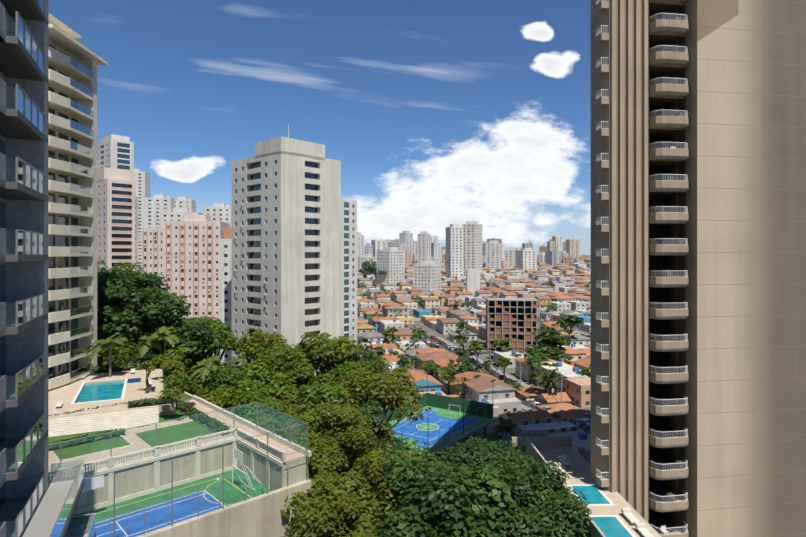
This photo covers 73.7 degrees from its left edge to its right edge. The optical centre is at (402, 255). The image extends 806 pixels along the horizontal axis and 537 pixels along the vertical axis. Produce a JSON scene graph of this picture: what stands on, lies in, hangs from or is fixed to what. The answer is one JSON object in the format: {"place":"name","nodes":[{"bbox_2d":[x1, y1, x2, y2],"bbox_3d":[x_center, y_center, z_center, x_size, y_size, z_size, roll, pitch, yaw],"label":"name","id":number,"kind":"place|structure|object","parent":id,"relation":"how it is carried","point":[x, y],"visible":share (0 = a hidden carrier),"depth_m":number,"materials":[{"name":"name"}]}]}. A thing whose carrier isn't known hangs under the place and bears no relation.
{"place":"outdoors","nodes":[
{"label":"outdoors","id":0,"kind":"place"},
{"bbox_2d":[178,388,192,400],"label":"garden ground","id":1,"kind":"structure","parent":0,"point":[188,396],"depth_m":77.53,"materials":[{"name":"green plant"}]},
{"bbox_2d":[48,13,107,389],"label":"tower","id":2,"kind":"structure","parent":1,"relation":"on","point":[73,63],"depth_m":82.67,"materials":[{"name":"beige concrete"}]},
{"bbox_2d":[48,368,175,436],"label":"pool deck","id":3,"kind":"structure","parent":1,"relation":"on","point":[102,391],"depth_m":69.92,"materials":[{"name":"stone"}]},
{"bbox_2d":[48,0,590,254],"label":"sky","id":4,"kind":"structure","parent":0,"point":[436,115],"materials":[{"name":"blue"}]},
{"bbox_2d":[357,285,590,464],"bbox_3d":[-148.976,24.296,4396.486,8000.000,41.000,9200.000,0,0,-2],"label":"ground","id":5,"kind":"structure","parent":0,"point":[519,432],"depth_m":190.38,"materials":[{"name":"grey asphalt"}]},
{"bbox_2d":[0,0,95,536],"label":"building","id":6,"kind":"structure","parent":5,"relation":"on","point":[32,504],"depth_m":28.39,"materials":[{"name":"stone"}]},
{"bbox_2d":[48,395,311,536],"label":"sports court","id":7,"kind":"object","parent":5,"relation":"on","point":[258,514],"depth_m":54.18,"materials":[{"name":"stone"}]},
{"bbox_2d":[48,361,229,450],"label":"hedges","id":8,"kind":"object","parent":7,"relation":"on","point":[183,407],"visible":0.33,"depth_m":68.16,"materials":[{"name":"green plant"}]},
{"bbox_2d":[48,403,306,535],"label":"court net","id":9,"kind":"object","parent":7,"relation":"on","point":[294,423],"visible":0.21,"depth_m":53.28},
{"bbox_2d":[49,402,307,536],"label":"fence frame","id":10,"kind":"object","parent":7,"relation":"on","point":[97,482],"visible":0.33,"depth_m":49.55,"materials":[{"name":"white metal"}]},
{"bbox_2d":[97,124,356,385],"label":"apartment buildings","id":11,"kind":"structure","parent":5,"relation":"on","point":[272,249],"depth_m":151.95,"materials":[{"name":"white concrete"}]},
{"bbox_2d":[86,326,533,453],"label":"trees","id":12,"kind":"object","parent":5,"relation":"on","point":[207,365],"visible":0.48,"depth_m":95.27,"materials":[{"name":"green plant"}]},
{"bbox_2d":[65,260,592,536],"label":"trees","id":13,"kind":"object","parent":5,"relation":"on","point":[512,488],"visible":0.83,"depth_m":48.11,"materials":[{"name":"green plant"}]},
{"bbox_2d":[97,273,575,536],"bbox_3d":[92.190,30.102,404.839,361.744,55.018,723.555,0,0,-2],"label":"wood","id":14,"kind":"object","parent":5,"relation":"on","point":[134,309],"visible":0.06,"depth_m":100.73,"materials":[{"name":"green plant"}]},
{"bbox_2d":[97,260,590,536],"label":"leaves","id":15,"kind":"object","parent":5,"relation":"on","point":[263,381],"visible":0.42,"depth_m":99.29,"materials":[{"name":"green plant"}]},
{"bbox_2d":[281,401,435,536],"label":"tree","id":16,"kind":"object","parent":5,"relation":"on","point":[352,502],"visible":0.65,"depth_m":57.03,"materials":[{"name":"green plant"}]},
{"bbox_2d":[378,370,495,456],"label":"sports court","id":17,"kind":"object","parent":5,"relation":"on","point":[448,421],"visible":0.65,"depth_m":121.27,"materials":[{"name":"concrete"}]},
{"bbox_2d":[357,221,579,296],"bbox_3d":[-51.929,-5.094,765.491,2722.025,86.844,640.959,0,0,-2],"label":"skyline","id":18,"kind":"structure","parent":5,"relation":"on","point":[466,252],"depth_m":602.78,"materials":[{"name":"grey concrete"}]},
{"bbox_2d":[357,295,590,407],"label":"houses","id":19,"kind":"structure","parent":5,"relation":"on","point":[478,389],"depth_m":254.24,"materials":[{"name":"orange tile"}]},
{"bbox_2d":[357,255,590,305],"bbox_3d":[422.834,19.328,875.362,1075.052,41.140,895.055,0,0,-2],"label":"houses","id":20,"kind":"structure","parent":5,"relation":"on","point":[511,282],"depth_m":508.17,"materials":[{"name":"tile"}]},
{"bbox_2d":[360,317,590,429],"bbox_3d":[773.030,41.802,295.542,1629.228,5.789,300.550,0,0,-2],"label":"street","id":21,"kind":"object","parent":5,"relation":"on","point":[525,405],"visible":0.06,"depth_m":215.53,"materials":[{"name":"grey asphalt"}]},
{"bbox_2d":[403,320,590,425],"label":"cars","id":22,"kind":"object","parent":21,"relation":"on","point":[585,421],"visible":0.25,"depth_m":192.56,"materials":[{"name":"white metal"}]},
{"bbox_2d":[400,301,590,402],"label":"utility poles","id":23,"kind":"object","parent":5,"relation":"on","point":[490,347],"visible":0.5,"depth_m":209.97,"materials":[{"name":"grey concrete"}]},
{"bbox_2d":[486,298,539,351],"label":"construction building","id":24,"kind":"structure","parent":5,"relation":"on","point":[516,321],"depth_m":250.28,"materials":[{"name":"brick"}]},
{"bbox_2d":[447,377,590,455],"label":"houses","id":25,"kind":"structure","parent":5,"relation":"on","point":[505,409],"depth_m":139.88,"materials":[{"name":"orange tile"}]},
{"bbox_2d":[473,436,660,536],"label":"pool deck","id":26,"kind":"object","parent":5,"relation":"on","point":[616,514],"visible":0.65,"depth_m":48.98,"materials":[{"name":"concrete"}]},
{"bbox_2d":[591,0,805,536],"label":"tower","id":27,"kind":"structure","parent":5,"relation":"on","point":[698,268],"depth_m":49.76,"materials":[{"name":"brown concrete"}]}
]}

